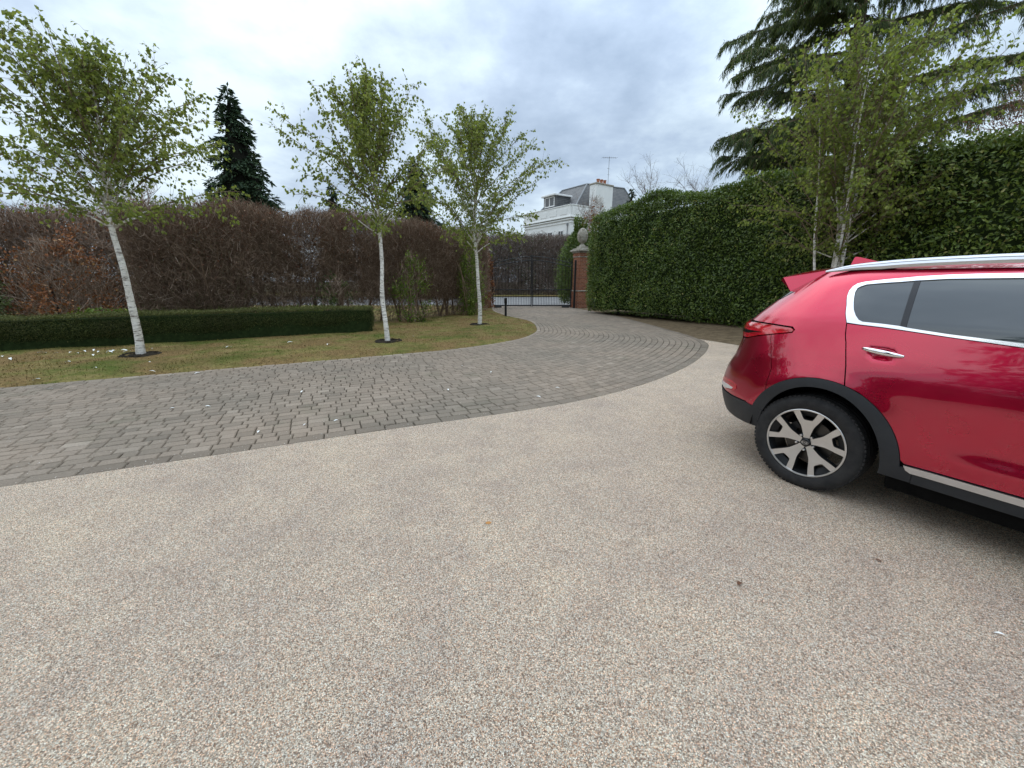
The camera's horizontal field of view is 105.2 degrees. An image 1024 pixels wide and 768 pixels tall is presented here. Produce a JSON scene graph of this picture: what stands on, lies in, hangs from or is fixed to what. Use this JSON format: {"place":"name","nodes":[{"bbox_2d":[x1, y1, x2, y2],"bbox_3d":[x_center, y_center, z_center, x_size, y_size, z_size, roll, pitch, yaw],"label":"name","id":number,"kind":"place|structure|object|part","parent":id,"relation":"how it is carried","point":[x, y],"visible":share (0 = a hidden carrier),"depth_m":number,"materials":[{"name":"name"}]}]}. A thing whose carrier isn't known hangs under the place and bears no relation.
{"place":"outdoors","nodes":[
{"label":"outdoors","id":0,"kind":"place"},
{"bbox_2d":[0,305,536,387],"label":"lawn","id":1,"kind":"structure","parent":0,"point":[245,360],"depth_m":8.41,"materials":[{"name":"green plant"}]},
{"bbox_2d":[0,271,21,314],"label":"green shrub","id":2,"kind":"object","parent":1,"relation":"on","point":[6,302],"visible":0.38,"depth_m":9.96,"materials":[{"name":"green plant"}]},
{"bbox_2d":[0,253,24,316],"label":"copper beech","id":3,"kind":"object","parent":1,"relation":"on","point":[1,266],"visible":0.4,"depth_m":11.13,"materials":[{"name":"brown plant"}]},
{"bbox_2d":[49,285,60,313],"bbox_3d":[-12.513,-1.927,10.845,0.062,1.570,0.062,-8,18,-22],"label":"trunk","id":4,"kind":"object","parent":1,"relation":"on","point":[50,287],"visible":0.21,"depth_m":10.72,"materials":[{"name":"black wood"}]},
{"bbox_2d":[0,222,138,318],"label":"copper shrub","id":5,"kind":"object","parent":1,"relation":"on","point":[59,249],"visible":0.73,"depth_m":10.55,"materials":[{"name":"brown plant"}]},
{"bbox_2d":[0,199,255,316],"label":"overgrown thicket","id":6,"kind":"object","parent":1,"relation":"on","point":[19,227],"visible":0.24,"depth_m":12.98,"materials":[{"name":"brown plant"}]},
{"bbox_2d":[118,351,161,357],"bbox_3d":[-7.500,-0.595,7.896,0.722,0.072,0.694,0,15,0],"label":"soil ring","id":7,"kind":"object","parent":1,"relation":"on","point":[133,354],"visible":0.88,"depth_m":7.84,"materials":[{"name":"brown soil"}]},
{"bbox_2d":[0,5,249,353],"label":"birch tree","id":8,"kind":"object","parent":7,"relation":"on","point":[109,163],"visible":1,"depth_m":6.70,"materials":[{"name":"green plant"}]},
{"bbox_2d":[65,164,215,288],"bbox_3d":[-10.974,-4.037,12.067,3.821,4.766,2.909,0,15,0],"label":"bare tree","id":9,"kind":"object","parent":1,"relation":"on","point":[108,244],"visible":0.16,"depth_m":11.44,"materials":[{"name":"brown plant"}]},
{"bbox_2d":[8,303,348,317],"bbox_3d":[-10.101,-1.700,10.567,10.710,0.843,1.771,-7,16,-25],"label":"ground cover","id":10,"kind":"object","parent":1,"relation":"on","point":[93,311],"visible":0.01,"depth_m":10.24,"materials":[{"name":"green plant"}]},
{"bbox_2d":[0,304,374,350],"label":"clipped hedge","id":11,"kind":"object","parent":1,"relation":"on","point":[22,332],"visible":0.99,"depth_m":9.52,"materials":[{"name":"green plant"}]},
{"bbox_2d":[102,193,491,321],"bbox_3d":[-5.167,-4.351,14.965,3.885,4.139,14.466,12,19,39],"label":"beech hedge","id":12,"kind":"object","parent":1,"relation":"on","point":[423,237],"visible":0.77,"depth_m":11.89,"materials":[{"name":"brown plant"}]},
{"bbox_2d":[311,268,362,310],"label":"beech sapling","id":13,"kind":"object","parent":1,"relation":"on","point":[336,283],"visible":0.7,"depth_m":12.35,"materials":[{"name":"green plant"}]},
{"bbox_2d":[251,55,466,340],"bbox_3d":[-3.029,-3.867,8.936,3.500,5.898,3.786,7,16,24],"label":"birch tree","id":14,"kind":"object","parent":1,"relation":"on","point":[365,96],"visible":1,"depth_m":8.39,"materials":[{"name":"green plant"}]},
{"bbox_2d":[374,338,401,342],"bbox_3d":[-3.058,-1.070,9.691,0.702,0.077,0.703,0,15,0],"label":"soil ring","id":15,"kind":"object","parent":1,"relation":"on","point":[392,340],"visible":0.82,"depth_m":9.62,"materials":[{"name":"brown soil"}]},
{"bbox_2d":[386,250,437,322],"bbox_3d":[-3.670,-3.452,13.884,1.623,2.772,1.380,6,16,22],"label":"hornbeam sapling","id":16,"kind":"object","parent":1,"relation":"on","point":[410,299],"visible":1,"depth_m":13.87,"materials":[{"name":"green plant"}]},
{"bbox_2d":[453,217,489,314],"bbox_3d":[-1.766,-4.819,16.451,1.607,4.138,1.619,0,15,0],"label":"hornbeam shrub","id":17,"kind":"object","parent":1,"relation":"on","point":[469,304],"visible":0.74,"depth_m":16.48,"materials":[{"name":"green plant"}]},
{"bbox_2d":[390,100,568,323],"bbox_3d":[-0.908,-5.167,12.462,5.277,6.620,4.543,0,15,0],"label":"birch tree","id":18,"kind":"object","parent":1,"relation":"on","point":[477,132],"visible":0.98,"depth_m":11.89,"materials":[{"name":"green plant"}]},
{"bbox_2d":[470,323,489,325],"bbox_3d":[-1.103,-2.034,13.380,0.752,0.075,0.685,0,15,0],"label":"soil ring","id":19,"kind":"object","parent":1,"relation":"on","point":[475,324],"visible":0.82,"depth_m":13.24,"materials":[{"name":"brown soil"}]},
{"bbox_2d":[482,248,491,307],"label":"brick pillar","id":20,"kind":"structure","parent":1,"relation":"on","point":[490,251],"depth_m":21.85,"materials":[{"name":"brick"}]},
{"bbox_2d":[483,253,500,307],"bbox_3d":[-1.524,-6.099,21.658,1.371,4.112,1.386,12,19,39],"label":"creeper","id":21,"kind":"object","parent":20,"relation":"attached to","point":[491,280],"visible":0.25,"depth_m":21.64,"materials":[{"name":"green plant"}]},
{"bbox_2d":[504,297,506,315],"bbox_3d":[-0.270,-3.286,16.715,0.150,0.800,0.150,0,15,0],"label":"bollard light","id":22,"kind":"object","parent":1,"relation":"on","point":[505,300],"visible":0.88,"depth_m":16.66,"materials":[{"name":"black metal"}]},
{"bbox_2d":[6,292,564,295],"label":"verge","id":23,"kind":"structure","parent":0,"point":[491,294],"depth_m":39.08,"materials":[{"name":"green plant"}]},
{"bbox_2d":[356,230,596,294],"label":"roadside hedge","id":24,"kind":"object","parent":23,"relation":"on","point":[551,245],"visible":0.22,"depth_m":40.06,"materials":[{"name":"brown plant"}]},
{"bbox_2d":[624,189,636,203],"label":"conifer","id":25,"kind":"object","parent":23,"relation":"on","point":[633,193],"visible":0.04,"depth_m":36.60,"materials":[{"name":"plant"}]},
{"bbox_2d":[3,297,593,305],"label":"road","id":26,"kind":"structure","parent":0,"point":[522,300],"depth_m":29.42,"materials":[{"name":"grey asphalt"}]},
{"bbox_2d":[553,214,596,303],"bbox_3d":[4.025,-7.384,23.549,3.242,5.360,2.440,0,15,0],"label":"laurel bush","id":27,"kind":"object","parent":26,"relation":"on","point":[572,242],"visible":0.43,"depth_m":23.15,"materials":[{"name":"green plant"}]},
{"bbox_2d":[570,185,618,232],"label":"bare tree","id":28,"kind":"object","parent":26,"relation":"on","point":[589,210],"visible":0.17,"depth_m":25.26,"materials":[{"name":"brown plant"}]},
{"bbox_2d":[619,151,687,199],"bbox_3d":[8.576,-8.935,23.428,4.375,8.407,4.077,-9,17,-29],"label":"bare tree","id":29,"kind":"object","parent":26,"relation":"on","point":[652,179],"visible":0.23,"depth_m":23.20,"materials":[{"name":"brown plant"}]},
{"bbox_2d":[0,306,708,486],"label":"paved drive","id":30,"kind":"structure","parent":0,"point":[70,429],"depth_m":5.25,"materials":[{"name":"grey stone"}]},
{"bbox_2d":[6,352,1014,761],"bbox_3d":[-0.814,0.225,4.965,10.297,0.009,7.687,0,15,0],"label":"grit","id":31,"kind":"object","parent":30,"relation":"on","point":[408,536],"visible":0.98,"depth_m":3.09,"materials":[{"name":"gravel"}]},
{"bbox_2d":[492,253,531,307],"bbox_3d":[-0.008,-5.819,21.972,2.232,3.016,0.160,0,15,0],"label":"gate leaf","id":32,"kind":"object","parent":30,"relation":"on","point":[508,289],"visible":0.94,"depth_m":22.04,"materials":[{"name":"black metal"}]},
{"bbox_2d":[573,260,576,307],"bbox_3d":[3.460,-5.479,21.576,0.100,2.560,0.100,0,15,0],"label":"gate post","id":33,"kind":"object","parent":30,"relation":"on","point":[575,267],"visible":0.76,"depth_m":21.51,"materials":[{"name":"black metal"}]},
{"bbox_2d":[18,282,707,386],"bbox_3d":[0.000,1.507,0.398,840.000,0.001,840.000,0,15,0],"label":"ground","id":34,"kind":"structure","parent":0,"point":[427,296],"depth_m":39.68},
{"bbox_2d":[201,81,306,298],"bbox_3d":[-22.090,-15.230,32.106,8.098,16.242,8.652,0,15,0],"label":"conifer","id":35,"kind":"object","parent":34,"relation":"on","point":[243,165],"visible":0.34,"depth_m":30.66,"materials":[{"name":"green plant"}]},
{"bbox_2d":[317,186,355,280],"bbox_3d":[-15.243,-12.189,34.042,4.342,9.372,4.288,0,15,0],"label":"conifer","id":36,"kind":"object","parent":34,"relation":"on","point":[332,198],"visible":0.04,"depth_m":33.04,"materials":[{"name":"green plant"}]},
{"bbox_2d":[386,160,442,285],"bbox_3d":[-8.090,-13.250,34.068,6.669,11.412,6.536,0,15,0],"label":"conifer","id":37,"kind":"object","parent":34,"relation":"on","point":[419,212],"visible":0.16,"depth_m":32.57,"materials":[{"name":"green plant"}]},
{"bbox_2d":[522,156,629,287],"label":"white house","id":38,"kind":"structure","parent":34,"relation":"on","point":[556,211],"depth_m":58.22,"materials":[{"name":"paint"}]},
{"bbox_2d":[664,151,722,203],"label":"bare tree","id":39,"kind":"object","parent":34,"relation":"on","point":[691,184],"visible":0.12,"depth_m":21.61,"materials":[{"name":"brown plant"}]},
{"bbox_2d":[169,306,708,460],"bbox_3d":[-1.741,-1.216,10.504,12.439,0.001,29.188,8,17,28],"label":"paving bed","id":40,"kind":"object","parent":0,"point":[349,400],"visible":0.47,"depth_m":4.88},
{"bbox_2d":[0,339,1023,767],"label":"resin driveway","id":41,"kind":"structure","parent":0,"point":[820,637],"depth_m":1.85,"materials":[{"name":"beige gravel"}]},
{"bbox_2d":[722,253,1023,532],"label":"parked car","id":42,"kind":"object","parent":41,"relation":"on","point":[912,369],"visible":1,"depth_m":2.40,"materials":[{"name":"red paint"}]},
{"bbox_3d":[2.374,-0.736,3.423,0.558,0.339,0.381,-14,20,-42],"label":"rear window","id":43,"kind":"part","parent":42,"relation":"part of","materials":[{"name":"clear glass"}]},
{"bbox_3d":[2.350,-0.520,2.508,0.164,0.275,0.293,-9,17,-30],"label":"quarter window","id":44,"kind":"part","parent":42,"relation":"part of","materials":[{"name":"grey glass"}]},
{"bbox_3d":[2.443,0.102,2.262,0.119,0.799,0.999,-9,17,-30],"label":"rear door","id":45,"kind":"part","parent":42,"relation":"part of","materials":[{"name":"red paint"}]},
{"bbox_3d":[2.691,-0.340,1.974,0.231,0.430,1.675,-9,17,-30],"label":"window frame","id":46,"kind":"part","parent":42,"relation":"part of","materials":[{"name":"silver metal"}]},
{"bbox_3d":[2.606,-0.394,2.106,0.193,0.344,0.686,-9,17,-30],"label":"rear door window","id":47,"kind":"part","parent":42,"relation":"part of","materials":[{"name":"grey glass"}]},
{"bbox_2d":[0,0,1023,282],"label":"sky","id":48,"kind":"structure","parent":0,"point":[624,81],"materials":[{"name":"grey"}]},
{"bbox_2d":[582,195,605,238],"bbox_3d":[5.205,-8.494,24.425,3.192,7.058,2.467,0,15,0],"label":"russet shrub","id":49,"kind":"object","parent":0,"point":[592,206],"visible":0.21,"depth_m":23.76,"materials":[{"name":"orange plant"}]},
{"bbox_2d":[577,307,745,344],"bbox_3d":[13.750,-0.278,6.649,20.500,0.133,33.000,0,15,0],"label":"soil bed","id":50,"kind":"object","parent":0,"point":[721,333],"visible":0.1,"depth_m":12.77,"materials":[{"name":"brown soil"}]},
{"bbox_2d":[570,228,593,307],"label":"brick pillar","id":51,"kind":"structure","parent":50,"relation":"on","point":[580,255],"depth_m":21.60,"materials":[{"name":"brick"}]},
{"bbox_2d":[532,253,572,307],"bbox_3d":[2.248,-5.819,21.972,2.232,3.016,0.160,0,15,0],"label":"gate leaf","id":52,"kind":"object","parent":51,"relation":"attached to","point":[561,289],"visible":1,"depth_m":22.07,"materials":[{"name":"black metal"}]},
{"bbox_2d":[585,123,1023,327],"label":"laurel hedge","id":53,"kind":"object","parent":50,"relation":"on","point":[706,258],"visible":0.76,"depth_m":11.52,"materials":[{"name":"green plant"}]},
{"bbox_2d":[706,0,1023,192],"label":"cedar tree","id":54,"kind":"object","parent":50,"relation":"on","point":[827,15],"visible":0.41,"depth_m":14.73,"materials":[{"name":"green plant"}]},
{"bbox_2d":[723,0,1023,269],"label":"birch tree","id":55,"kind":"object","parent":50,"relation":"on","point":[875,143],"visible":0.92,"depth_m":8.20,"materials":[{"name":"green plant"}]},
{"bbox_2d":[952,61,1023,142],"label":"russet beech","id":56,"kind":"object","parent":50,"relation":"on","point":[1009,121],"visible":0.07,"depth_m":13.03,"materials":[{"name":"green plant"}]}
]}

